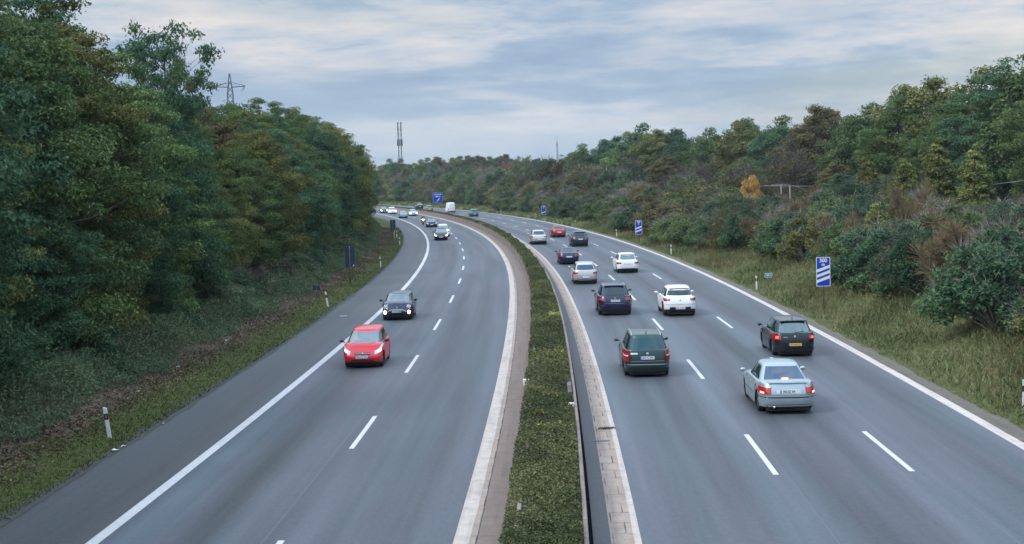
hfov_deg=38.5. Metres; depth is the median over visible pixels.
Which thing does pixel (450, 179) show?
shrub
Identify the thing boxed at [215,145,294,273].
tree
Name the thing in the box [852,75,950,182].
tree
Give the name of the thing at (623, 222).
shrub
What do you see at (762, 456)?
lane markings
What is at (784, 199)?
shrub
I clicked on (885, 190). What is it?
tree
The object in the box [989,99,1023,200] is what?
tree
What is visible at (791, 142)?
tree
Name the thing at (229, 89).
power pylon
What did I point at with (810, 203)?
shrub
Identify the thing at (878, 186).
shrub
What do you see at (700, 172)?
tree
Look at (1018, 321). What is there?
shrub
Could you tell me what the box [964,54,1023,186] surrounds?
tree
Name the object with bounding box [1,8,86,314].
tree
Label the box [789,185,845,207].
shrub
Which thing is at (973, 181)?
conical tree
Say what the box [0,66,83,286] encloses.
tree
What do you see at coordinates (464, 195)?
shrub
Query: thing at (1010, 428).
bank edge
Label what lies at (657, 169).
tree
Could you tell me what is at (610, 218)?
shrub
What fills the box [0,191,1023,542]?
ground
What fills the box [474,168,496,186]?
shrub
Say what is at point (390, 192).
shrub
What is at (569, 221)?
bank grass
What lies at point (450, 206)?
delivery van
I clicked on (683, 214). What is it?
shrub
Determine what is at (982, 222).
shrub
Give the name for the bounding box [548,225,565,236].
sedan car
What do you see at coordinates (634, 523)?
paver edge line
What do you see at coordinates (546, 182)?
shrub
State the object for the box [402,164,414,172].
tree
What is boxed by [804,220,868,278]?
shrub
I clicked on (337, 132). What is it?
tree
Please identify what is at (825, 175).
tree
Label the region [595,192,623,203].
shrub
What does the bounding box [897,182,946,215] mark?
shrub
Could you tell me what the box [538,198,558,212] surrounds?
shrub
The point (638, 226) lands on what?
countdown sign
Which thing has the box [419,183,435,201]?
shrub
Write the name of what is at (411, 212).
estate car
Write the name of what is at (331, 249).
bush
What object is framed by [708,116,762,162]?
tree
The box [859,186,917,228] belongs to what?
shrub
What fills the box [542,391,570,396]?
yellow shoots
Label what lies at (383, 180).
shrub
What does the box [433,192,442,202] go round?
exit sign
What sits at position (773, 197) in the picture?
shrub
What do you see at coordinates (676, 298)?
compact suv
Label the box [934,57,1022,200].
tree
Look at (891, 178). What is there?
tree
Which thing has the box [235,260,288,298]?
bush
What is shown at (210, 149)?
tree
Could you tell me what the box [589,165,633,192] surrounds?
shrub
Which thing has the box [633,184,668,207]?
shrub
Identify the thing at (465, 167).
tree
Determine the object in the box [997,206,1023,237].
shrub
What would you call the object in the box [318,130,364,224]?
tree
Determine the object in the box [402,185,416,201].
shrub
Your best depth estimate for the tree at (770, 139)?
290.48 m
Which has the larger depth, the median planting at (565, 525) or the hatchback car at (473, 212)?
the hatchback car at (473, 212)
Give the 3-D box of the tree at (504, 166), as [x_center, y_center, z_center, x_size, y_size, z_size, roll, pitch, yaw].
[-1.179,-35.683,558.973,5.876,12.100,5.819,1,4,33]
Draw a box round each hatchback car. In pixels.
[340,322,389,366]
[387,207,396,213]
[424,205,432,209]
[435,224,450,235]
[468,209,478,216]
[568,261,597,283]
[611,252,638,271]
[757,315,813,354]
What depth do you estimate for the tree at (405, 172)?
557.94 m
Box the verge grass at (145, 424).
[0,227,402,520]
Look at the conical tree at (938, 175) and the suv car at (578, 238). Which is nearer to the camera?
the conical tree at (938, 175)
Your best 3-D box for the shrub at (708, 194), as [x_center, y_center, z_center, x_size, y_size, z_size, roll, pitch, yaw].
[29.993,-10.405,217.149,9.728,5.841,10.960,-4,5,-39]
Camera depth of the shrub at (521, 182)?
350.26 m
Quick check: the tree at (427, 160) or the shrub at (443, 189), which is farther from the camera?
the tree at (427, 160)
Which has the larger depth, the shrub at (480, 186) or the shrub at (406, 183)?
the shrub at (406, 183)
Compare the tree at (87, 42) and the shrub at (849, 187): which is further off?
the shrub at (849, 187)
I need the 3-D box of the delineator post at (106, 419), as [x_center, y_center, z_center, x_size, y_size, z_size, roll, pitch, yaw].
[-12.816,4.849,46.535,0.125,1.157,0.095,-8,3,2]
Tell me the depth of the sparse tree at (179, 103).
94.35 m
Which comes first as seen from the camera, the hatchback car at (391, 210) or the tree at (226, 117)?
the tree at (226, 117)
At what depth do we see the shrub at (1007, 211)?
89.66 m
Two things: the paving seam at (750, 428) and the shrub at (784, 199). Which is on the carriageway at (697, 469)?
the paving seam at (750, 428)
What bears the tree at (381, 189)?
on the ground at (76, 451)
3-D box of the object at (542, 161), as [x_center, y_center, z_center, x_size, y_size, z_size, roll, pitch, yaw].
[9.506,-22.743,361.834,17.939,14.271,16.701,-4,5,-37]
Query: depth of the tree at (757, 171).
266.61 m
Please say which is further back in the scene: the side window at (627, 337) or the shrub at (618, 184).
the shrub at (618, 184)
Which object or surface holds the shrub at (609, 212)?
on the ground at (76, 451)
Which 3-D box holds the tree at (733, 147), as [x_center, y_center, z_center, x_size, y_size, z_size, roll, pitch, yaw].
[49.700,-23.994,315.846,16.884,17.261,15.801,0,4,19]
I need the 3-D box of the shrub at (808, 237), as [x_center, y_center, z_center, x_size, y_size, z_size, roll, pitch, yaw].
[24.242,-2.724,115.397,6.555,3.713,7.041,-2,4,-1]
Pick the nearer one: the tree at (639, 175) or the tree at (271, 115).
the tree at (271, 115)
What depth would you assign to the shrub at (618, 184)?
285.01 m
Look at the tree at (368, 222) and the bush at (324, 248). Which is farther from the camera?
the tree at (368, 222)
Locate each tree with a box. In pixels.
[0,0,79,314]
[0,0,171,244]
[0,20,53,386]
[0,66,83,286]
[0,132,47,377]
[0,178,113,361]
[1,0,169,352]
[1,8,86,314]
[1,18,172,349]
[63,24,115,172]
[67,137,197,326]
[86,49,215,329]
[111,15,224,173]
[133,54,209,172]
[137,89,238,299]
[152,172,231,293]
[161,161,266,283]
[179,118,247,223]
[185,157,244,296]
[193,123,217,170]
[194,107,267,221]
[201,103,256,219]
[212,100,254,123]
[212,129,313,272]
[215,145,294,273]
[218,194,256,283]
[232,110,261,147]
[236,112,276,173]
[242,97,315,161]
[246,195,294,253]
[250,129,341,260]
[252,131,326,248]
[259,106,312,144]
[259,113,296,137]
[260,114,306,149]
[266,100,298,135]
[283,106,313,126]
[288,137,342,250]
[292,122,362,237]
[298,144,341,235]
[303,114,331,127]
[305,116,320,125]
[307,147,348,236]
[312,164,343,236]
[318,122,375,233]
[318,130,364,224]
[325,164,351,226]
[329,127,378,230]
[332,145,378,227]
[347,139,386,217]
[351,148,377,214]
[377,158,398,175]
[384,162,401,178]
[393,158,406,175]
[400,168,409,178]
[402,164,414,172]
[409,159,432,175]
[422,157,433,169]
[426,163,437,171]
[430,156,448,171]
[441,159,461,173]
[445,155,466,172]
[457,156,482,170]
[459,165,474,176]
[468,163,484,174]
[472,156,488,170]
[486,156,498,166]
[491,154,513,167]
[501,162,513,170]
[513,155,533,171]
[529,159,540,168]
[561,143,589,164]
[566,147,594,172]
[587,135,631,167]
[592,143,614,167]
[598,131,650,181]
[611,122,651,167]
[615,154,648,183]
[627,128,675,181]
[644,155,687,185]
[650,127,692,158]
[657,133,693,180]
[671,158,717,189]
[673,126,716,168]
[684,154,723,183]
[688,133,721,173]
[704,121,763,185]
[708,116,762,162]
[714,159,773,195]
[718,156,778,195]
[745,115,794,189]
[745,125,792,187]
[760,140,823,200]
[764,120,832,190]
[780,103,843,183]
[783,193,799,200]
[808,163,861,193]
[813,114,885,178]
[819,173,857,192]
[827,101,902,178]
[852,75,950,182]
[853,95,925,184]
[853,156,883,195]
[876,174,896,187]
[878,176,924,196]
[884,158,919,194]
[899,90,994,196]
[901,65,1021,194]
[919,137,960,208]
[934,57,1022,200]
[946,144,1001,208]
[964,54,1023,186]
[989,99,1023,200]
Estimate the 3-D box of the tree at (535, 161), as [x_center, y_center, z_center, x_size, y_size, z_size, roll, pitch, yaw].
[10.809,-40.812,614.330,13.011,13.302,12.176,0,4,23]
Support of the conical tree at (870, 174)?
on the ground at (76, 451)
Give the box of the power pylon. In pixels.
[215,74,244,103]
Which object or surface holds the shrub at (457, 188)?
on the ground at (76, 451)
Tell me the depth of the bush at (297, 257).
111.52 m
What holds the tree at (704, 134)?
on the ground at (76, 451)
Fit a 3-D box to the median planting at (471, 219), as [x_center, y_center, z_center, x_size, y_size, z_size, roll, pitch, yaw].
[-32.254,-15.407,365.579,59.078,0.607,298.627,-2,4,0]
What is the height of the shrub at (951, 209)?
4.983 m
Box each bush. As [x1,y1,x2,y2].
[0,338,59,411]
[0,381,17,431]
[32,346,108,394]
[47,321,141,375]
[91,330,167,363]
[137,294,204,340]
[182,279,244,321]
[190,307,222,326]
[199,281,262,315]
[207,269,263,303]
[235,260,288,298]
[257,257,299,279]
[261,268,303,293]
[277,249,321,283]
[300,241,332,263]
[302,247,330,271]
[314,242,344,263]
[330,233,355,254]
[334,233,361,258]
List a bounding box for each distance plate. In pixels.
[313,286,319,299]
[765,273,771,285]
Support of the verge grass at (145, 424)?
on the ground at (76, 451)
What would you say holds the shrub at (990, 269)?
on the ground at (76, 451)
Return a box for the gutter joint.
[476,251,517,543]
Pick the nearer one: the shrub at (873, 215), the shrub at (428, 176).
the shrub at (873, 215)
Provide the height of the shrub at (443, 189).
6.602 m
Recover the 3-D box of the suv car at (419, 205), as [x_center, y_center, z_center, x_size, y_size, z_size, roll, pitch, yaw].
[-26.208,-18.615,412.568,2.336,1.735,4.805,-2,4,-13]
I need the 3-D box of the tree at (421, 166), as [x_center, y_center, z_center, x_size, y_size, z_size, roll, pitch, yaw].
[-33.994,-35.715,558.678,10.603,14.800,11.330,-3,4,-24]
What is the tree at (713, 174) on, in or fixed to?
on the ground at (76, 451)
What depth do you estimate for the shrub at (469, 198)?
399.60 m
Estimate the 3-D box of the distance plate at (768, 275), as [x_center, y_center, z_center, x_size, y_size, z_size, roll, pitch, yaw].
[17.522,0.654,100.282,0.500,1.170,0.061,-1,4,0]
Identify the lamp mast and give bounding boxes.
[556,136,557,161]
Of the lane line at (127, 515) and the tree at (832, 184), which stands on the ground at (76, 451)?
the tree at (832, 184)
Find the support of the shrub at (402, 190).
on the ground at (76, 451)
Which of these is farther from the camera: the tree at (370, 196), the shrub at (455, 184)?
the shrub at (455, 184)
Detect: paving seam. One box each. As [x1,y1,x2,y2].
[261,238,459,543]
[484,218,839,543]
[521,221,1019,543]
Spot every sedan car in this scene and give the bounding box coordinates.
[398,211,407,217]
[425,218,437,226]
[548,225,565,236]
[740,358,813,410]
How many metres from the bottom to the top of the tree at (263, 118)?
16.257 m
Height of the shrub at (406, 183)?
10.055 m
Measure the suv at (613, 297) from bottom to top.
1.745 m
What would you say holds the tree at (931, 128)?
on the ground at (76, 451)
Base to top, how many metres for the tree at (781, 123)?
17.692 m
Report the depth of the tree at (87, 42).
65.85 m
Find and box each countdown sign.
[344,246,354,283]
[390,220,395,232]
[541,206,545,214]
[635,220,641,233]
[816,257,829,307]
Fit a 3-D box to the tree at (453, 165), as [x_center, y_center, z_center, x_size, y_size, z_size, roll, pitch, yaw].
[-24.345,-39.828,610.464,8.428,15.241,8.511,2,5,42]
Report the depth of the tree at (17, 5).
77.48 m
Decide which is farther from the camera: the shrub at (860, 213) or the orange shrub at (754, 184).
the orange shrub at (754, 184)
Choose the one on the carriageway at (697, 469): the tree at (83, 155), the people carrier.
the people carrier
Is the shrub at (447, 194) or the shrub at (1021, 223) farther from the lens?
the shrub at (447, 194)
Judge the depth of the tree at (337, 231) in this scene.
148.76 m
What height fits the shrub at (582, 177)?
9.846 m
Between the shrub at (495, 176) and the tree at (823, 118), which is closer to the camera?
the tree at (823, 118)
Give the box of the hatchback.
[379,290,416,319]
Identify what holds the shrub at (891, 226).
on the ground at (76, 451)
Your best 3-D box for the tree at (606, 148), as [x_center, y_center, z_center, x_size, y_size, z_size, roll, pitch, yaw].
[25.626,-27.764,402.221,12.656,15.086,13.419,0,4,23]
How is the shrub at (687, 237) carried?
on the ground at (76, 451)
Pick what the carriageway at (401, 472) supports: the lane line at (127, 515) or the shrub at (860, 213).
the lane line at (127, 515)
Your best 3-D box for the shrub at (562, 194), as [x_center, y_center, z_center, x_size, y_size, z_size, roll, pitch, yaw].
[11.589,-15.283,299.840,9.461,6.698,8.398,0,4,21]
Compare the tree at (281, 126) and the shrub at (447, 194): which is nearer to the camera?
the tree at (281, 126)
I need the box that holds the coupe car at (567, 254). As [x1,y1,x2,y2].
[555,247,578,263]
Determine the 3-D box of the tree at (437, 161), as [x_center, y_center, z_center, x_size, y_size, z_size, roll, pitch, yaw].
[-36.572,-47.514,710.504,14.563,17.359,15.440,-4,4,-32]
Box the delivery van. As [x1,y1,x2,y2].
[444,202,455,212]
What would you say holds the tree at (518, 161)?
on the ground at (76, 451)
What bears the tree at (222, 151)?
on the ground at (76, 451)
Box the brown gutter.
[375,208,532,543]
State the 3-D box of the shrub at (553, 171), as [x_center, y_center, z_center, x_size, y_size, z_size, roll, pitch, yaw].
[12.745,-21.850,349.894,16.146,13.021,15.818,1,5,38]
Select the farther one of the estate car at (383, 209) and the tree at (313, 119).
the estate car at (383, 209)
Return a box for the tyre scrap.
[598,426,614,428]
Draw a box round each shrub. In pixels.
[375,175,388,188]
[375,186,391,200]
[378,172,391,180]
[380,175,399,199]
[384,188,394,200]
[388,173,408,200]
[388,181,402,200]
[391,176,422,201]
[396,186,409,200]
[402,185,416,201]
[403,178,426,199]
[406,169,425,180]
[408,187,420,201]
[415,171,447,202]
[417,167,451,182]
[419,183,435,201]
[427,181,443,201]
[431,172,449,191]
[432,186,446,203]
[437,167,468,201]
[443,186,452,202]
[447,175,468,201]
[450,173,477,202]
[452,185,464,202]
[453,179,474,203]
[459,178,475,203]
[459,183,476,203]
[460,168,472,176]
[463,184,479,204]
[472,164,489,176]
[472,180,488,203]
[474,166,513,204]
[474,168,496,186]
[474,184,495,204]
[483,165,508,175]
[483,183,497,205]
[489,181,508,204]
[490,164,519,179]
[490,189,519,210]
[491,170,523,199]
[494,182,517,204]
[498,169,531,193]
[499,196,518,210]
[504,162,535,177]
[508,168,539,197]
[508,189,521,211]
[517,182,541,209]
[517,188,550,211]
[523,178,544,187]
[528,188,555,211]
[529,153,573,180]
[533,196,556,212]
[534,177,566,191]
[535,159,576,182]
[538,176,565,190]
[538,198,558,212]
[542,175,584,198]
[546,193,576,215]
[549,202,569,217]
[554,162,586,180]
[554,198,586,218]
[556,182,581,198]
[561,161,603,188]
[569,195,604,218]
[575,168,620,187]
[576,207,594,219]
[578,160,625,191]
[579,197,617,220]
[581,188,611,200]
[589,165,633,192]
[593,197,617,221]
[594,195,634,221]
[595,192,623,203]
[596,206,629,223]
[602,207,629,228]
[606,187,631,198]
[606,207,632,225]
[608,179,657,193]
[611,201,643,229]
[616,179,650,192]
[622,183,656,206]
[623,184,658,191]
[628,200,666,222]
[631,196,692,235]
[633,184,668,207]
[634,187,676,207]
[645,216,683,241]
[647,171,674,188]
[649,211,684,229]
[655,183,699,204]
[657,210,711,246]
[657,212,688,229]
[660,182,698,203]
[661,191,713,213]
[664,171,714,191]
[673,193,715,214]
[673,211,710,243]
[675,176,740,195]
[678,216,713,245]
[685,216,718,246]
[692,206,738,251]
[694,191,751,217]
[695,184,734,198]
[705,189,749,199]
[715,190,752,219]
[717,206,765,249]
[728,192,787,214]
[734,199,764,215]
[735,168,763,198]
[738,210,789,244]
[747,214,807,251]
[749,199,795,249]
[750,194,789,202]
[755,199,795,214]
[756,211,819,257]
[771,194,814,216]
[774,207,838,262]
[775,192,807,203]
[787,217,845,256]
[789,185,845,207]
[795,198,827,214]
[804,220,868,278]
[805,185,866,217]
[808,185,817,195]
[813,209,866,259]
[822,199,885,226]
[823,175,884,204]
[830,214,925,293]
[832,190,891,226]
[842,179,888,194]
[848,191,889,202]
[854,214,925,274]
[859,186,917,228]
[864,235,932,299]
[870,218,949,299]
[885,175,936,223]
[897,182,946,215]
[900,193,976,227]
[904,201,975,291]
[904,213,1023,334]
[911,201,991,237]
[917,211,1019,310]
[949,205,1005,244]
[952,213,1023,316]
[956,202,1000,213]
[976,200,1023,236]
[981,196,1022,209]
[986,195,1016,214]
[991,272,1023,323]
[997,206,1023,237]
[1000,304,1023,333]
[1002,199,1023,215]
[1017,217,1023,231]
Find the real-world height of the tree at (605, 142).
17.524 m
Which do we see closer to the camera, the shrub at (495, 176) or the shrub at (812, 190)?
the shrub at (812, 190)
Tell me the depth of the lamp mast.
697.40 m
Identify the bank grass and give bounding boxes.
[377,201,605,227]
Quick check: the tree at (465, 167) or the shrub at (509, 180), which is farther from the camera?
the tree at (465, 167)
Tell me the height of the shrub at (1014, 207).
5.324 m
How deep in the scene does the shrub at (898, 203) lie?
112.66 m
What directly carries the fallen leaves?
on the ground at (76, 451)
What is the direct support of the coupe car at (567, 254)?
on the carriageway at (697, 469)
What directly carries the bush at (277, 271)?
on the ground at (76, 451)
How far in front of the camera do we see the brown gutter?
48.57 m
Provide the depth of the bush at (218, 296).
81.54 m
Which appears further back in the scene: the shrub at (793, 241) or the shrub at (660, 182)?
the shrub at (660, 182)
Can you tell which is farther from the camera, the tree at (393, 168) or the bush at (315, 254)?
the tree at (393, 168)
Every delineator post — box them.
[103,407,111,437]
[1022,379,1023,409]
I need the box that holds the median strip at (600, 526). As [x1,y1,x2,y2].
[533,253,610,543]
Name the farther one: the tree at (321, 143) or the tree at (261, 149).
the tree at (321, 143)
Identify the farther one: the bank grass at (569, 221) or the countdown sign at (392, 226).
the bank grass at (569, 221)
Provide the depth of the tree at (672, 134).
363.44 m
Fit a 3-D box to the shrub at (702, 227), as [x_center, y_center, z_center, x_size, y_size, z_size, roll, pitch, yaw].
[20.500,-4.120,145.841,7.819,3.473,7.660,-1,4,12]
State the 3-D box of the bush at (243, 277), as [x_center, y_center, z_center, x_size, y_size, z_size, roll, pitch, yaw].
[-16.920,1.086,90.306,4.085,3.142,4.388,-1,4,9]
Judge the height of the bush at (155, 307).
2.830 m
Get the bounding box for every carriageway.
[98,209,509,543]
[375,204,1023,543]
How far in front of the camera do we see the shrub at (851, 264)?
87.22 m
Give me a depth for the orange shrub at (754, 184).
191.04 m
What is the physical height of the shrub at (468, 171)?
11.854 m
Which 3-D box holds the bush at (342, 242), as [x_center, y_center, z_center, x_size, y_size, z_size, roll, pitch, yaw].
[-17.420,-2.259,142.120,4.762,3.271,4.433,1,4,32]
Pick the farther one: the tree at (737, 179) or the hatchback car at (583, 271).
the tree at (737, 179)
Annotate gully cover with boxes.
[593,440,609,441]
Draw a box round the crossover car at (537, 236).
[528,230,546,243]
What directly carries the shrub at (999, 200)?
on the ground at (76, 451)
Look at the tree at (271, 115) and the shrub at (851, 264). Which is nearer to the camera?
the shrub at (851, 264)
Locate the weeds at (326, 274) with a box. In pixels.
[0,217,383,446]
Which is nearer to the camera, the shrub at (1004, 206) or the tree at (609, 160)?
the shrub at (1004, 206)
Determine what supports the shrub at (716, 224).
on the ground at (76, 451)
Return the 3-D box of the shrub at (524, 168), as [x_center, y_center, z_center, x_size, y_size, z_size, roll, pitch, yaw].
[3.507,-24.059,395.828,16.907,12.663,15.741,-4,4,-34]
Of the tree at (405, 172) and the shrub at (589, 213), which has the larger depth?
the tree at (405, 172)
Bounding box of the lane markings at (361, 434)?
[276,219,464,543]
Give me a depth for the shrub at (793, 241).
112.03 m
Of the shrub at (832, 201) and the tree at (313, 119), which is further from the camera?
the tree at (313, 119)
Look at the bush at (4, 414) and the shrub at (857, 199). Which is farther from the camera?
the shrub at (857, 199)
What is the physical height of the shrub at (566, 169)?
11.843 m
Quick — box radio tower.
[397,122,402,162]
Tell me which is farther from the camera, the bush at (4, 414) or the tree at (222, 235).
the tree at (222, 235)
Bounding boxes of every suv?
[591,282,631,313]
[654,284,695,314]
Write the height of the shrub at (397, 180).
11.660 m
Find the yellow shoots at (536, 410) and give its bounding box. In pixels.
[530,408,543,412]
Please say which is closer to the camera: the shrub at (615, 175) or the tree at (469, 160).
the shrub at (615, 175)
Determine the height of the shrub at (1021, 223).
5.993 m
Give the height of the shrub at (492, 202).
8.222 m
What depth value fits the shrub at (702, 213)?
158.64 m
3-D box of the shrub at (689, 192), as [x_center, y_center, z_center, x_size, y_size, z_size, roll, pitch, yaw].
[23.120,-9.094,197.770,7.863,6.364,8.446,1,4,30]
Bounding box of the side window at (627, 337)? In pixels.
[624,334,628,347]
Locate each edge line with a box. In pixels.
[407,212,514,543]
[512,235,641,543]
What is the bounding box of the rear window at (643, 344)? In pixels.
[629,337,664,350]
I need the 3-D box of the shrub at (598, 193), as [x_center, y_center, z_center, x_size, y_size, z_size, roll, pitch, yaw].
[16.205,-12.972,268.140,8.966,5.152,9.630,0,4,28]
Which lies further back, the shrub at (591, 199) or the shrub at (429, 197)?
the shrub at (429, 197)
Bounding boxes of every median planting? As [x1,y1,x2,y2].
[375,205,492,227]
[485,225,583,543]
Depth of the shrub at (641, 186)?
265.72 m
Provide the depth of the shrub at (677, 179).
236.91 m
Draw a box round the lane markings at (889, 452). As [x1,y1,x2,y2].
[411,207,914,470]
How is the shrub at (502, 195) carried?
on the ground at (76, 451)
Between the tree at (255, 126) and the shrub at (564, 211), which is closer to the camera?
the tree at (255, 126)
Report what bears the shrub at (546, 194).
on the ground at (76, 451)
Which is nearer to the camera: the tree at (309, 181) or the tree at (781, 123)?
the tree at (309, 181)
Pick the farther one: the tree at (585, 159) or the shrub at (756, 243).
the tree at (585, 159)
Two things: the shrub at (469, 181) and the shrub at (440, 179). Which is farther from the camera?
the shrub at (440, 179)
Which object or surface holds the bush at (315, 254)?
on the ground at (76, 451)
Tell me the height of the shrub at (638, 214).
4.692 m
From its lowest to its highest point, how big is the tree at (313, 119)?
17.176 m
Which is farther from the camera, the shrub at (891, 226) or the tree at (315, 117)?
the tree at (315, 117)
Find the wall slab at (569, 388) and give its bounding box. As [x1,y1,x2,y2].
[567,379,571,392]
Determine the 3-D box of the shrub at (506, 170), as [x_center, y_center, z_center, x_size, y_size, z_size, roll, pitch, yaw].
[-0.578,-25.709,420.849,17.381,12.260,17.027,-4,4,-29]
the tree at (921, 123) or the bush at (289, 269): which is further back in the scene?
the tree at (921, 123)
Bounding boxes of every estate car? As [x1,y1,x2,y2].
[379,206,387,212]
[408,209,416,215]
[433,227,448,239]
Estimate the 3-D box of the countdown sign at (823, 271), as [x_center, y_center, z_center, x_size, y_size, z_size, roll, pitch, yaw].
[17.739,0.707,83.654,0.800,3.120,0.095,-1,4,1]
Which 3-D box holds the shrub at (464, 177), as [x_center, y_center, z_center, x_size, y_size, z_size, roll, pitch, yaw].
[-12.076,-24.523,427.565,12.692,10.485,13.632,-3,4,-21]
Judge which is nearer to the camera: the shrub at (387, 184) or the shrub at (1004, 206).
the shrub at (1004, 206)
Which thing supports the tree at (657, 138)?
on the ground at (76, 451)
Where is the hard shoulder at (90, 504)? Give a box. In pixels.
[0,213,426,543]
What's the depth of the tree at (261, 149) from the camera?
112.44 m
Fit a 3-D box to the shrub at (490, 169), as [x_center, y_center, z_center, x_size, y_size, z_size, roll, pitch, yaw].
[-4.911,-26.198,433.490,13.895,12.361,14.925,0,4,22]
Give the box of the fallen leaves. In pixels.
[0,227,396,519]
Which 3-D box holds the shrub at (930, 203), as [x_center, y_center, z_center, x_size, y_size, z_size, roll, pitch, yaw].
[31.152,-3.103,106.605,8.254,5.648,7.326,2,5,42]
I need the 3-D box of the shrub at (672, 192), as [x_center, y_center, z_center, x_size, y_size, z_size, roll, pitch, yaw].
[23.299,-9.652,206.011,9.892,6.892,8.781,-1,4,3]
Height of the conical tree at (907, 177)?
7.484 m
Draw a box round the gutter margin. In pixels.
[426,215,516,543]
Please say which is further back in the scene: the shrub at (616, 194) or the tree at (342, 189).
the shrub at (616, 194)
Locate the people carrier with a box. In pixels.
[614,327,669,374]
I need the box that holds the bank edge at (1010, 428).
[456,209,1023,441]
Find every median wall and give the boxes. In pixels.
[373,206,535,526]
[506,232,588,543]
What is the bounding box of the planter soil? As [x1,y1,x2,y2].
[497,232,582,541]
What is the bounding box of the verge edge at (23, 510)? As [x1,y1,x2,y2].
[0,216,404,527]
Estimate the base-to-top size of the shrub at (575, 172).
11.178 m
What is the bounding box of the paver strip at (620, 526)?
[513,236,634,543]
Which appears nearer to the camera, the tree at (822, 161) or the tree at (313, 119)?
the tree at (313, 119)
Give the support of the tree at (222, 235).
on the ground at (76, 451)
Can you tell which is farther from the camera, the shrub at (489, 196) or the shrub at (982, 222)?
the shrub at (489, 196)
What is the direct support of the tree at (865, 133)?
on the ground at (76, 451)
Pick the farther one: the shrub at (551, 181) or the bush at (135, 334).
the shrub at (551, 181)
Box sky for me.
[0,0,1023,170]
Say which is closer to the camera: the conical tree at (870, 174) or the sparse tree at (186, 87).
the sparse tree at (186, 87)
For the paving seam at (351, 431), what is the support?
on the carriageway at (401, 472)
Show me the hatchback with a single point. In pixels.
(399, 304)
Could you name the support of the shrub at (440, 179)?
on the ground at (76, 451)
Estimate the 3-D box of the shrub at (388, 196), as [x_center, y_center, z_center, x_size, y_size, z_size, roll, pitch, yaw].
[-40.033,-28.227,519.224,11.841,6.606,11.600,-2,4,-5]
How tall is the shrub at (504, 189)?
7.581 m
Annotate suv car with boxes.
[414,203,422,208]
[567,231,587,245]
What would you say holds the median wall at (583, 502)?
on the ground at (76, 451)
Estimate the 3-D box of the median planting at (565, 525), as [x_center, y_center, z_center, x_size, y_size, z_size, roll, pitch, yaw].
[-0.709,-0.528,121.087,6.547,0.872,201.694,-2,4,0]
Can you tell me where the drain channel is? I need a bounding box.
[570,354,593,543]
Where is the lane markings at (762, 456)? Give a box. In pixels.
[459,214,778,474]
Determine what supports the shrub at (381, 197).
on the ground at (76, 451)
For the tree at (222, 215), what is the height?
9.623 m
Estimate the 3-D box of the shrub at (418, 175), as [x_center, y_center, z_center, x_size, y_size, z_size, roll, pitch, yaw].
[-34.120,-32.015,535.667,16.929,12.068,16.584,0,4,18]
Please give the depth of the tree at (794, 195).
213.51 m
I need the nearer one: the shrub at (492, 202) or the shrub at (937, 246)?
the shrub at (937, 246)
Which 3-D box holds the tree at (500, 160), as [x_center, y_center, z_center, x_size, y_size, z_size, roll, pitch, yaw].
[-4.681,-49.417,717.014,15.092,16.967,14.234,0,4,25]
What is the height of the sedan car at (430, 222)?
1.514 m
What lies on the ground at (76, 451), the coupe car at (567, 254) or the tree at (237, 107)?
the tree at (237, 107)
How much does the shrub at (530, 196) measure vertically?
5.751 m
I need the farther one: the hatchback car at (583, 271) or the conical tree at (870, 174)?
the conical tree at (870, 174)
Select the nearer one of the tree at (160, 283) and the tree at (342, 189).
the tree at (160, 283)
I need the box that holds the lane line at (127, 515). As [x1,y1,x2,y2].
[85,214,428,543]
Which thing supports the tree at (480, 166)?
on the ground at (76, 451)
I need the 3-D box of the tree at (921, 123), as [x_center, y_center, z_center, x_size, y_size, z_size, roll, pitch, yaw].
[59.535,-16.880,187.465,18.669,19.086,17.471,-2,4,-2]
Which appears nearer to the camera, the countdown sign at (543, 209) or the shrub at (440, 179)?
the countdown sign at (543, 209)
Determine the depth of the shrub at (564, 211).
260.32 m

